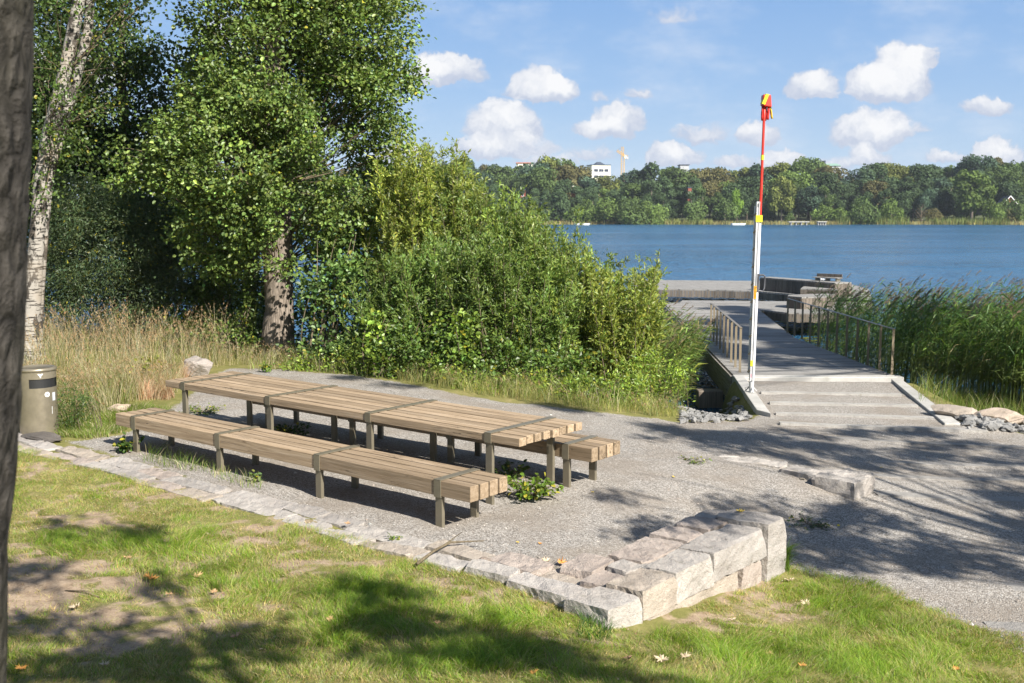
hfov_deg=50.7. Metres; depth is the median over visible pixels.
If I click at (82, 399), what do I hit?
herb clump
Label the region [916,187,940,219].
tree
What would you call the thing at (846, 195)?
tree
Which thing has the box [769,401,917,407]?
step edge
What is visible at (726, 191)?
tree
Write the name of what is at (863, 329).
reed bed
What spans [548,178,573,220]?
tree
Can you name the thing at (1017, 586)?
step edge
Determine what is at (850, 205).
tree
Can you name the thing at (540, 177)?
tree
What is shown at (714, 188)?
tree
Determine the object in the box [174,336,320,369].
verge grass
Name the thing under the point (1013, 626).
step edge
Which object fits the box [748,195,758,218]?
tree
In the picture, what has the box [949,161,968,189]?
tree
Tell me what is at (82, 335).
tall dry grass
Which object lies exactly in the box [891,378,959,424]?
wing wall
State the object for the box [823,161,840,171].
building
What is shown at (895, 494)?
step edge
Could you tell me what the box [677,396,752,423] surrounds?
stone rubble
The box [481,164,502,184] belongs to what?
tree
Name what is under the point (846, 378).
beam
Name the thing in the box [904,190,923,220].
tree
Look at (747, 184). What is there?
tree
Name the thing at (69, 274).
willow bush
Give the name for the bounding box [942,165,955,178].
tree
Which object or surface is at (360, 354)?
weed clump
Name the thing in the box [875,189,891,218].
tree
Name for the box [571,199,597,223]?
tree
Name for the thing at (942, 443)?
step edge
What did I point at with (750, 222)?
shore reeds
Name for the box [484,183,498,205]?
tree
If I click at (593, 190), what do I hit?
tree
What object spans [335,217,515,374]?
willow shrub
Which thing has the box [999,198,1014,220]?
shrub
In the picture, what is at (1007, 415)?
boulder
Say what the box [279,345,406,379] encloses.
weed clump
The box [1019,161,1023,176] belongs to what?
tree
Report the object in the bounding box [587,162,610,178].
building
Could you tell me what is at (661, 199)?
tree
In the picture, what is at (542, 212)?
shrub
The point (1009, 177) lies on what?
tree
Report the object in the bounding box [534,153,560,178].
tree
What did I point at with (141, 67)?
broadleaf tree
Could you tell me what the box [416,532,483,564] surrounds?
dry branch
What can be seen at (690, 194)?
tree
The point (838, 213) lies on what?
shrub
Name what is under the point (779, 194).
tree
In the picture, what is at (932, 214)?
shrub
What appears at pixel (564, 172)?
tree
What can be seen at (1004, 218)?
shrub
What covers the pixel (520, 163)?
building
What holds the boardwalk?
in the lake water
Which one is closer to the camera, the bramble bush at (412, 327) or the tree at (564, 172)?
the bramble bush at (412, 327)
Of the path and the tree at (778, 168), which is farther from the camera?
the tree at (778, 168)
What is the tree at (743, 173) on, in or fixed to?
on the hillside
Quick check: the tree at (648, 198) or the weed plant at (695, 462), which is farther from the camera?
the tree at (648, 198)
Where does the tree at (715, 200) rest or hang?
on the hillside
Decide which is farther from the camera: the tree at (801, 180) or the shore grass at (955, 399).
the tree at (801, 180)
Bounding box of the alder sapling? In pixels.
[275,203,393,368]
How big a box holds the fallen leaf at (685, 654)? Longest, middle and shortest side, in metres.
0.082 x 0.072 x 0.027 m
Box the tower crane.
[616,147,628,171]
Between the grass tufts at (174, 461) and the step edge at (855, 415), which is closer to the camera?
the grass tufts at (174, 461)
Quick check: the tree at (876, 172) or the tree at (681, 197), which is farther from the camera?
the tree at (876, 172)
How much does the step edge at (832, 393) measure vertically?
0.126 m
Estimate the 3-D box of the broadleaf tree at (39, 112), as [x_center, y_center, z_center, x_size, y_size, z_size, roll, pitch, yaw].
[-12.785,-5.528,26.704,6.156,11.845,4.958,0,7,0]
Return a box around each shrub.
[131,265,267,356]
[173,268,296,352]
[188,275,262,358]
[263,227,372,366]
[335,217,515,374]
[349,127,493,368]
[417,222,592,386]
[423,167,591,374]
[489,202,508,219]
[504,199,631,387]
[532,207,549,221]
[538,242,674,401]
[563,206,585,222]
[646,204,669,224]
[682,201,708,224]
[711,198,738,221]
[784,213,795,221]
[810,205,834,221]
[827,207,851,221]
[924,207,944,220]
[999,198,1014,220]
[999,204,1010,221]
[1005,199,1023,220]
[1007,208,1017,222]
[1013,205,1023,222]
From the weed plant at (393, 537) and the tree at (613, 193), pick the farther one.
the tree at (613, 193)
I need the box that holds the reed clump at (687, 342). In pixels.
[649,298,721,405]
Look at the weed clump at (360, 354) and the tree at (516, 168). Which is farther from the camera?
the tree at (516, 168)
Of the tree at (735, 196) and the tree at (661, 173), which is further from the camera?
the tree at (661, 173)
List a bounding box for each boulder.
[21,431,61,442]
[107,404,130,412]
[184,356,212,376]
[931,404,976,417]
[973,407,1023,423]
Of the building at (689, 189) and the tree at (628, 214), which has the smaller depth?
the tree at (628, 214)
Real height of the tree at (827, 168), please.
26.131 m
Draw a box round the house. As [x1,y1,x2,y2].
[996,196,1017,221]
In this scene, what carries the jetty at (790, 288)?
in the lake water
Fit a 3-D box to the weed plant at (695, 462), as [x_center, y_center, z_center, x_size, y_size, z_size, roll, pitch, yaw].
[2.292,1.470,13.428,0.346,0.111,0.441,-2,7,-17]
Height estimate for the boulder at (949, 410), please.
0.227 m
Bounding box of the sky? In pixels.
[34,0,1023,196]
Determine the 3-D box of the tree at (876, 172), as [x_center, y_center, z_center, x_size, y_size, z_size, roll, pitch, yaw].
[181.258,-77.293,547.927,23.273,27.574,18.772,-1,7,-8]
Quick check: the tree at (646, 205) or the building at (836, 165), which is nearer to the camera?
the tree at (646, 205)
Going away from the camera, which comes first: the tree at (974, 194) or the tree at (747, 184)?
the tree at (974, 194)
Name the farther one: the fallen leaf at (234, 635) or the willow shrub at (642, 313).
the willow shrub at (642, 313)
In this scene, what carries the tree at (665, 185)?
on the hillside
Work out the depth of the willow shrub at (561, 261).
21.28 m
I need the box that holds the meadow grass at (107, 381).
[23,343,189,425]
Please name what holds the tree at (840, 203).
on the hillside
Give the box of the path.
[69,368,1023,651]
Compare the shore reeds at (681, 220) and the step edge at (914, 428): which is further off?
the shore reeds at (681, 220)
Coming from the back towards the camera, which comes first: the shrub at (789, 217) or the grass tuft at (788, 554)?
the shrub at (789, 217)
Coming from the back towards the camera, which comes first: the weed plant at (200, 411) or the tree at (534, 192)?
the tree at (534, 192)
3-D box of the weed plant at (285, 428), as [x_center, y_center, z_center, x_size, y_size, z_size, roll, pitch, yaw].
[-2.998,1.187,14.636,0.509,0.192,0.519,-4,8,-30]
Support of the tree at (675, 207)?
on the hillside
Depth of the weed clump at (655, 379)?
19.64 m
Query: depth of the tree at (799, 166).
548.39 m
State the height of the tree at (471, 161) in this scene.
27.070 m
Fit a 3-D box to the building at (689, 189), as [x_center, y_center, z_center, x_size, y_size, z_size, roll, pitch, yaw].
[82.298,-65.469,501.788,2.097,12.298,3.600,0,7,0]
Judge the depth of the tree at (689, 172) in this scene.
550.75 m
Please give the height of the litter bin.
0.956 m
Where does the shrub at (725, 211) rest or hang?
on the hillside
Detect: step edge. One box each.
[760,391,901,396]
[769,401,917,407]
[776,412,934,419]
[779,421,987,432]
[825,436,1023,448]
[873,490,1023,501]
[874,460,1023,466]
[874,473,1023,480]
[931,516,1010,520]
[983,621,1023,630]
[1002,582,1023,590]
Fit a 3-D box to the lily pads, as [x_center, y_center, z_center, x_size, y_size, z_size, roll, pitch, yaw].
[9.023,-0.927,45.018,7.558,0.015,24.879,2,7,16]
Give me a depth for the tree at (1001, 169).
525.22 m
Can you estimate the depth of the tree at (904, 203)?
487.49 m
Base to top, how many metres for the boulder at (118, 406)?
0.176 m
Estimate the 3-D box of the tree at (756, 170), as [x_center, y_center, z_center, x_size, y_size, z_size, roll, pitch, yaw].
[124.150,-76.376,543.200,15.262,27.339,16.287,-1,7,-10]
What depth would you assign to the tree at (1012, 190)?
485.86 m
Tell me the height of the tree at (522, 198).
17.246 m
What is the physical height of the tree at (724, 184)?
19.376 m
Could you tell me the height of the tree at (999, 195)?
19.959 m
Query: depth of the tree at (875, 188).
502.92 m
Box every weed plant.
[112,431,144,452]
[179,402,225,415]
[248,469,262,482]
[259,360,274,371]
[274,422,310,434]
[387,532,402,539]
[485,459,529,479]
[507,472,563,500]
[678,455,711,463]
[787,511,839,530]
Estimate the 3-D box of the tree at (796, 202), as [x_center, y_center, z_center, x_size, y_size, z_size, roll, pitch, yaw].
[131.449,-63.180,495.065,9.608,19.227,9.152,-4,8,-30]
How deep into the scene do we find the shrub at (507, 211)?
480.13 m
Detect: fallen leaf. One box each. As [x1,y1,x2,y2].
[15,663,27,668]
[68,602,79,607]
[145,573,158,578]
[230,631,239,637]
[654,654,667,661]
[681,651,690,657]
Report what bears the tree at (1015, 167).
on the hillside
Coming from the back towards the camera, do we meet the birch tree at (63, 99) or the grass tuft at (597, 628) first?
the birch tree at (63, 99)
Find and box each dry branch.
[65,590,98,596]
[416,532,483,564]
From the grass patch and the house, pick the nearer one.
the grass patch
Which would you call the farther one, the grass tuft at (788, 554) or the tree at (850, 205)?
the tree at (850, 205)
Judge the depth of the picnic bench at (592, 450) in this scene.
12.10 m
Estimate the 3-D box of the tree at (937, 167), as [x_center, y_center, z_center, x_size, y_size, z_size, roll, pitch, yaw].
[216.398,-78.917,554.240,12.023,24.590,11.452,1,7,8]
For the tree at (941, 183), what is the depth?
515.60 m
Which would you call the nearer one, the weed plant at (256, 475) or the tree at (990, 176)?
the weed plant at (256, 475)
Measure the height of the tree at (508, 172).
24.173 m
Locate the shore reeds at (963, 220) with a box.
[926,216,1013,224]
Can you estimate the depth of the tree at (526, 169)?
536.50 m
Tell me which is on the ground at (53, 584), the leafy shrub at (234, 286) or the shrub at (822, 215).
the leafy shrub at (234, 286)
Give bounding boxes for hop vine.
[355,304,485,376]
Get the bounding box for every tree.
[0,0,33,682]
[23,0,189,364]
[26,0,116,256]
[29,0,258,346]
[92,0,438,360]
[166,48,372,341]
[462,165,482,181]
[466,157,474,167]
[476,172,500,205]
[479,164,486,170]
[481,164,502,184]
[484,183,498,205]
[487,176,513,203]
[496,165,515,181]
[505,177,520,202]
[505,192,512,216]
[510,172,541,213]
[512,164,522,174]
[513,161,551,194]
[514,187,527,215]
[525,166,559,210]
[527,188,540,214]
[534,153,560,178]
[538,189,552,217]
[541,163,581,216]
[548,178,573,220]
[550,157,576,166]
[557,165,591,183]
[569,185,584,209]
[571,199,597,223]
[578,174,602,198]
[581,185,600,203]
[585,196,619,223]
[587,193,598,215]
[592,174,620,198]
[599,188,609,201]
[605,188,622,199]
[612,198,649,224]
[614,179,625,187]
[615,194,626,221]
[619,168,637,184]
[621,183,645,205]
[631,161,659,197]
[636,200,653,220]
[638,195,655,207]
[641,179,662,206]
[651,169,675,180]
[652,176,677,205]
[655,194,672,219]
[656,166,696,203]
[669,199,682,219]
[674,184,686,217]
[679,169,698,186]
[683,191,696,218]
[685,167,714,184]
[685,177,703,200]
[695,187,710,220]
[702,180,722,218]
[706,167,737,189]
[710,191,724,213]
[717,181,732,190]
[721,181,741,203]
[731,166,755,182]
[731,176,765,220]
[731,188,743,219]
[735,189,754,222]
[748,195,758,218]
[749,163,772,205]
[753,180,767,220]
[762,198,776,222]
[763,166,773,179]
[765,174,796,220]
[766,178,779,217]
[768,161,799,182]
[777,170,817,220]
[778,204,793,216]
[787,161,804,175]
[791,183,806,220]
[793,156,829,174]
[796,184,823,222]
[805,171,843,203]
[812,165,841,205]
[818,185,835,210]
[832,166,857,207]
[832,183,855,209]
[834,200,845,211]
[841,167,875,195]
[845,178,871,212]
[847,197,863,215]
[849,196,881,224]
[852,162,888,195]
[858,179,889,208]
[861,191,877,211]
[866,162,902,180]
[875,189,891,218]
[879,176,904,211]
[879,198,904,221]
[889,165,914,180]
[890,193,911,218]
[898,175,914,208]
[904,178,935,217]
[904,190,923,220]
[908,163,944,183]
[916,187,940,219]
[916,203,927,221]
[927,164,945,176]
[928,177,952,200]
[935,186,954,219]
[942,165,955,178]
[946,177,958,215]
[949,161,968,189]
[952,193,959,217]
[953,170,998,220]
[956,170,996,214]
[960,154,1000,173]
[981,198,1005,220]
[983,165,1010,179]
[991,172,1023,194]
[992,179,1010,204]
[994,157,1004,165]
[1001,181,1023,204]
[1002,160,1023,176]
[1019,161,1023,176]
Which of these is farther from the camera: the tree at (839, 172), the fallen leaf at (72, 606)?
the tree at (839, 172)
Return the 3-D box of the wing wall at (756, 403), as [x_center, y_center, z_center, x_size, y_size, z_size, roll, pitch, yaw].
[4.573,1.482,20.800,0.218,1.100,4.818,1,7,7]
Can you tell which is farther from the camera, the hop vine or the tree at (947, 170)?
the tree at (947, 170)
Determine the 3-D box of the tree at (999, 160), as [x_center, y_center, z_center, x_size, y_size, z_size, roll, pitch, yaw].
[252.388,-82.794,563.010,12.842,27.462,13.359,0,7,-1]
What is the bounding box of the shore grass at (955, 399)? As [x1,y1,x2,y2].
[912,370,1023,414]
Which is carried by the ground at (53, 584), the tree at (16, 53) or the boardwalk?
the tree at (16, 53)
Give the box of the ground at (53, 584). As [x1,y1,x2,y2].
[7,348,1023,682]
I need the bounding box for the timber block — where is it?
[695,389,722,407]
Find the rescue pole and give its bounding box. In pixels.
[744,94,772,392]
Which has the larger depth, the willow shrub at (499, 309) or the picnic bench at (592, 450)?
the willow shrub at (499, 309)
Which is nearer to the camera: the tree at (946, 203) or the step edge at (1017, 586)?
the step edge at (1017, 586)
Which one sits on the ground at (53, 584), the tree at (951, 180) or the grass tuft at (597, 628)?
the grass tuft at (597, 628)
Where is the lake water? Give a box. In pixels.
[27,224,1023,412]
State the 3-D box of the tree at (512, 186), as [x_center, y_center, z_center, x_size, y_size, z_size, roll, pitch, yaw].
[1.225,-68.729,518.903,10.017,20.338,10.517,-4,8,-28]
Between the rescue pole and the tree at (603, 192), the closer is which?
the rescue pole
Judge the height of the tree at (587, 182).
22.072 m
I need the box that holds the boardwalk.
[662,303,890,395]
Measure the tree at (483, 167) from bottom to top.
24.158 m
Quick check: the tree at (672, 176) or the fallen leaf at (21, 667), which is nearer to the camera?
the fallen leaf at (21, 667)
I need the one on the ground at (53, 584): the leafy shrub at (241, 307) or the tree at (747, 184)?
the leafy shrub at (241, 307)
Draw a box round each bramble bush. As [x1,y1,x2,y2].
[132,354,192,376]
[355,315,618,393]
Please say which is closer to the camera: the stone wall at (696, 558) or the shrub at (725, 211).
the stone wall at (696, 558)
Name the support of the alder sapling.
on the ground at (53, 584)
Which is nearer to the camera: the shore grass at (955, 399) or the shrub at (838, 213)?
the shore grass at (955, 399)
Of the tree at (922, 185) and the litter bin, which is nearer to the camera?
the litter bin
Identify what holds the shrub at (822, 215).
on the hillside
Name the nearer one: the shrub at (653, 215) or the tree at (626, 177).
the shrub at (653, 215)
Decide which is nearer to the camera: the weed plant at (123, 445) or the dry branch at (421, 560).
the dry branch at (421, 560)
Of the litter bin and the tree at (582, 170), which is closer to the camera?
the litter bin
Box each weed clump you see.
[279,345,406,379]
[333,325,426,377]
[416,341,542,394]
[519,364,662,407]
[610,338,698,406]
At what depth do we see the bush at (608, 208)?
477.14 m
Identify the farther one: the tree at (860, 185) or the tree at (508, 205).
the tree at (860, 185)
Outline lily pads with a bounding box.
[675,298,821,355]
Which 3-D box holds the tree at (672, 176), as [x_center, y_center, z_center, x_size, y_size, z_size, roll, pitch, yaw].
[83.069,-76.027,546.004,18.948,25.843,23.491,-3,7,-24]
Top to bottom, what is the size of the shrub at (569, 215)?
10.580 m
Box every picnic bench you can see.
[116,407,506,527]
[252,401,619,487]
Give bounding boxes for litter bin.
[20,364,58,434]
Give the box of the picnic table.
[165,371,581,504]
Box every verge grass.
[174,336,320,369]
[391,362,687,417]
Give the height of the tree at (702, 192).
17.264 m
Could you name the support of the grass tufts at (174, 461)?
on the path
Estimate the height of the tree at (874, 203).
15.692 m
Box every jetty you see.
[632,277,871,322]
[787,221,809,224]
[816,221,826,224]
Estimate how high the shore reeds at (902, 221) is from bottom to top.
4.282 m
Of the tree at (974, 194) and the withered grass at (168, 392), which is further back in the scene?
the tree at (974, 194)
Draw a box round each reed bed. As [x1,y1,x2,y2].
[804,270,1023,395]
[875,274,1023,413]
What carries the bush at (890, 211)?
on the hillside
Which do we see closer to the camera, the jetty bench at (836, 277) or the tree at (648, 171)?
the jetty bench at (836, 277)
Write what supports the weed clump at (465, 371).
on the ground at (53, 584)
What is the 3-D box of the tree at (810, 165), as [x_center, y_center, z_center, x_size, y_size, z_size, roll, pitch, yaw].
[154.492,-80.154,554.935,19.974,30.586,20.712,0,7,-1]
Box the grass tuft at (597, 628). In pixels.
[575,605,617,642]
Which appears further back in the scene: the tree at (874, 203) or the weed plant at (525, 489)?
the tree at (874, 203)
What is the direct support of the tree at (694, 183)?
on the hillside
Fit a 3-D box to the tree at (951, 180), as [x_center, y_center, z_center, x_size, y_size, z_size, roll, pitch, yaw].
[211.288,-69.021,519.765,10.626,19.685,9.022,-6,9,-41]
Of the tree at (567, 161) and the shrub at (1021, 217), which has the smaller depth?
the shrub at (1021, 217)
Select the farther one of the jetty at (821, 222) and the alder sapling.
the jetty at (821, 222)
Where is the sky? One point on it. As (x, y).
(850, 84)
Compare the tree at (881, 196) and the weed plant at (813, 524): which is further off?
the tree at (881, 196)
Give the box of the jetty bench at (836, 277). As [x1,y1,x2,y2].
[812,273,842,281]
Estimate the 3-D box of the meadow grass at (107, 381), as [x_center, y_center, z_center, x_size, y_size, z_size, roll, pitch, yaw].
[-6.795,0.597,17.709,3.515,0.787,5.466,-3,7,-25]
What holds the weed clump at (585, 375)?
on the ground at (53, 584)
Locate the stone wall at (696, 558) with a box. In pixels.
[18,433,786,629]
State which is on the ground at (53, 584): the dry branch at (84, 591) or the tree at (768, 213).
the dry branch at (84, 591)
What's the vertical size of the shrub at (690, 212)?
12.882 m
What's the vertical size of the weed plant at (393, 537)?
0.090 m
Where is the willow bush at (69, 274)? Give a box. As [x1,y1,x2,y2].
[27,170,227,350]
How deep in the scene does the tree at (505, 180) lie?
519.23 m
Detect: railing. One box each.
[710,303,741,372]
[785,298,894,374]
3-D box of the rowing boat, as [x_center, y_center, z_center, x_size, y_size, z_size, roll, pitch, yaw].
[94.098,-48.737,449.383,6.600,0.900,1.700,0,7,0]
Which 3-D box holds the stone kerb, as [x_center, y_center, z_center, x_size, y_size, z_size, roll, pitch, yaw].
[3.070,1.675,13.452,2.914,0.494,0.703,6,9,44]
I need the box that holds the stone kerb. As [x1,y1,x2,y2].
[685,449,874,499]
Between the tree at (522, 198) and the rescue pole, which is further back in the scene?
the tree at (522, 198)
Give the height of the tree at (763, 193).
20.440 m
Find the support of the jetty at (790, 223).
in the lake water
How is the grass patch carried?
on the ground at (53, 584)
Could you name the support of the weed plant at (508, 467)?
on the path
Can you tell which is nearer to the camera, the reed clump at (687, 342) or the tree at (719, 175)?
the reed clump at (687, 342)
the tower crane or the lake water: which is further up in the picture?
the tower crane
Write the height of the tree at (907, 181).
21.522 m
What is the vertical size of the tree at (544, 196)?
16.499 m
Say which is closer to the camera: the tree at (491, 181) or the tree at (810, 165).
the tree at (491, 181)
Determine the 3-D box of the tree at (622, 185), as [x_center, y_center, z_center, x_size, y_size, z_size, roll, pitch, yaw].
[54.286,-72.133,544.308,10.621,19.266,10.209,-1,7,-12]
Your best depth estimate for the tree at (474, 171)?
517.14 m
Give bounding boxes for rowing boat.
[730,223,745,224]
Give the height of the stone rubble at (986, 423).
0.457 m
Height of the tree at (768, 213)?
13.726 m
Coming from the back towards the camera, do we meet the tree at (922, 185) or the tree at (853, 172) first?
the tree at (853, 172)
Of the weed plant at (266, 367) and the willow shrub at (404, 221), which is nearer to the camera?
the weed plant at (266, 367)
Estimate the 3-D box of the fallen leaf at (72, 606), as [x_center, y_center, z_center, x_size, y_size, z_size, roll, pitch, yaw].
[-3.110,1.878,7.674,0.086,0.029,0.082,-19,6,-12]
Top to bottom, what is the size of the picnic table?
0.821 m
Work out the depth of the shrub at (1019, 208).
475.64 m
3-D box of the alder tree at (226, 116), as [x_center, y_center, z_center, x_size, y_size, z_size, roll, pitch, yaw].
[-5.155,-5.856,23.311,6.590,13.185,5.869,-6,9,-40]
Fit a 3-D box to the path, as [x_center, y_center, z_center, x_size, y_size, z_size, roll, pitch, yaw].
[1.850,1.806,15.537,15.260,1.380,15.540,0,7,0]
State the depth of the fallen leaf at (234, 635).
7.14 m
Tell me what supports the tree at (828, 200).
on the hillside
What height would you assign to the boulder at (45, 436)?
0.112 m
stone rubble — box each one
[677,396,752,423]
[954,412,1023,433]
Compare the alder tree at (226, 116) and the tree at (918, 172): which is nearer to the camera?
the alder tree at (226, 116)
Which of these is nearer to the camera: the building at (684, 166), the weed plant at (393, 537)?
the weed plant at (393, 537)
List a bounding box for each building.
[516,162,531,166]
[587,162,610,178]
[677,164,689,171]
[686,187,691,201]
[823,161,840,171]
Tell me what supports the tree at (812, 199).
on the hillside
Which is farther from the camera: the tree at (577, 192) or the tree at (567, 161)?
the tree at (567, 161)
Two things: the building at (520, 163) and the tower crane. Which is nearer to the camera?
the building at (520, 163)
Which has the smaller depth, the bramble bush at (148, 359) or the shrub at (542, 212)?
the bramble bush at (148, 359)
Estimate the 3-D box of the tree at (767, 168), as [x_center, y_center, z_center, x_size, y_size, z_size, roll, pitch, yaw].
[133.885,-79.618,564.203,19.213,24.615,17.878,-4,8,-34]
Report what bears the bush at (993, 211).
on the hillside
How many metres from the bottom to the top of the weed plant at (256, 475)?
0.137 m
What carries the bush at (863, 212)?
on the hillside
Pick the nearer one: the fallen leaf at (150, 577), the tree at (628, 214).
the fallen leaf at (150, 577)
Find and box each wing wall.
[734,376,770,416]
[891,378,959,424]
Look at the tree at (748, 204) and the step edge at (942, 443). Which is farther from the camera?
the tree at (748, 204)
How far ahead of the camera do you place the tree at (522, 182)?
508.23 m
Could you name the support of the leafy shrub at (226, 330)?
on the ground at (53, 584)
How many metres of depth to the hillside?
516.91 m
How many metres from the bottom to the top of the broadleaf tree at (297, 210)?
8.833 m
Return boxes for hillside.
[62,206,1023,223]
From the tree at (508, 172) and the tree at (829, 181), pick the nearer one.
the tree at (829, 181)
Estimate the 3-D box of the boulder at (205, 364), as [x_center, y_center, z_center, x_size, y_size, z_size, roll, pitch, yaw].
[-5.912,0.500,20.347,0.550,0.460,0.501,-2,7,-17]
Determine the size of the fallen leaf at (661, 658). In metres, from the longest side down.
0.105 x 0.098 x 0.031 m
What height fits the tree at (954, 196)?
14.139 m
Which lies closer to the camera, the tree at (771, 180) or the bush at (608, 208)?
the bush at (608, 208)
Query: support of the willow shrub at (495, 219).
on the ground at (53, 584)
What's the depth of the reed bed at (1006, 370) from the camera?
22.73 m
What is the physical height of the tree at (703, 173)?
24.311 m
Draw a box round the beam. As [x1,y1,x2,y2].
[732,375,903,382]
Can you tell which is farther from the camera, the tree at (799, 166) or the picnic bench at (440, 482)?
the tree at (799, 166)
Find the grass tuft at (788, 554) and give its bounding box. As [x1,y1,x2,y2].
[784,540,804,571]
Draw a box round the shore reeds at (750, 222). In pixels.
[303,220,1023,224]
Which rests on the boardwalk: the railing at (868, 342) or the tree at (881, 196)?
the railing at (868, 342)
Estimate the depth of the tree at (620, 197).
487.33 m
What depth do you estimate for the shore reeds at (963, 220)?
466.99 m
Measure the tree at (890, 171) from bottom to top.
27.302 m
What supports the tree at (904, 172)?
on the hillside
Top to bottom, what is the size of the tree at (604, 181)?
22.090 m
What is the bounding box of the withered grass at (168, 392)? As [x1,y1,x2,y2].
[116,356,200,399]
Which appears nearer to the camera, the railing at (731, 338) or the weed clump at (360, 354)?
the weed clump at (360, 354)
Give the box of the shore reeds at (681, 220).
[643,218,712,224]
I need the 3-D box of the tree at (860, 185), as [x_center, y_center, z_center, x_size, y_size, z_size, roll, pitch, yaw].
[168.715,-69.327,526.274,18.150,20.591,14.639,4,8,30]
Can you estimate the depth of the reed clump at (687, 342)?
24.85 m
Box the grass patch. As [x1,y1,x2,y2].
[53,401,171,437]
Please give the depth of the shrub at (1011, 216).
476.07 m
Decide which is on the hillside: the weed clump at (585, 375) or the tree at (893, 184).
the tree at (893, 184)
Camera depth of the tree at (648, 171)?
543.48 m
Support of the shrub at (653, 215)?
on the hillside
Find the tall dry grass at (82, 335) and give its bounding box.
[23,294,245,374]
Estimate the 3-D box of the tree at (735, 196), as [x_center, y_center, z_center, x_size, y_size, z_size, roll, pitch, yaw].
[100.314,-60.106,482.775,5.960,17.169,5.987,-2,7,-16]
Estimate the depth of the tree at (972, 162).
535.98 m
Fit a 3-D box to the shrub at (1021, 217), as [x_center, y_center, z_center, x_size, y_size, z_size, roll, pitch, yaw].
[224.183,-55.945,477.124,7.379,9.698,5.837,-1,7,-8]
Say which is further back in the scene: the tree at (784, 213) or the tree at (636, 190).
the tree at (636, 190)
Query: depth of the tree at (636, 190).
513.88 m
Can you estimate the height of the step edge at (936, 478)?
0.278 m
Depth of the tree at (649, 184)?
510.85 m
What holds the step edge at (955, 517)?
on the path
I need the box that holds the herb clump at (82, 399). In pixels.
[54,378,102,430]
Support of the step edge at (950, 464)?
on the path
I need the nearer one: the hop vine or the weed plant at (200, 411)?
the weed plant at (200, 411)
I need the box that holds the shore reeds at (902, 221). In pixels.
[832,215,908,224]
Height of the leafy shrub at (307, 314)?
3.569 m
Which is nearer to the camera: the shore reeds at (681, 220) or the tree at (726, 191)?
the shore reeds at (681, 220)
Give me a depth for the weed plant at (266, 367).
20.95 m
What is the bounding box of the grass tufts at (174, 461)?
[138,438,262,488]

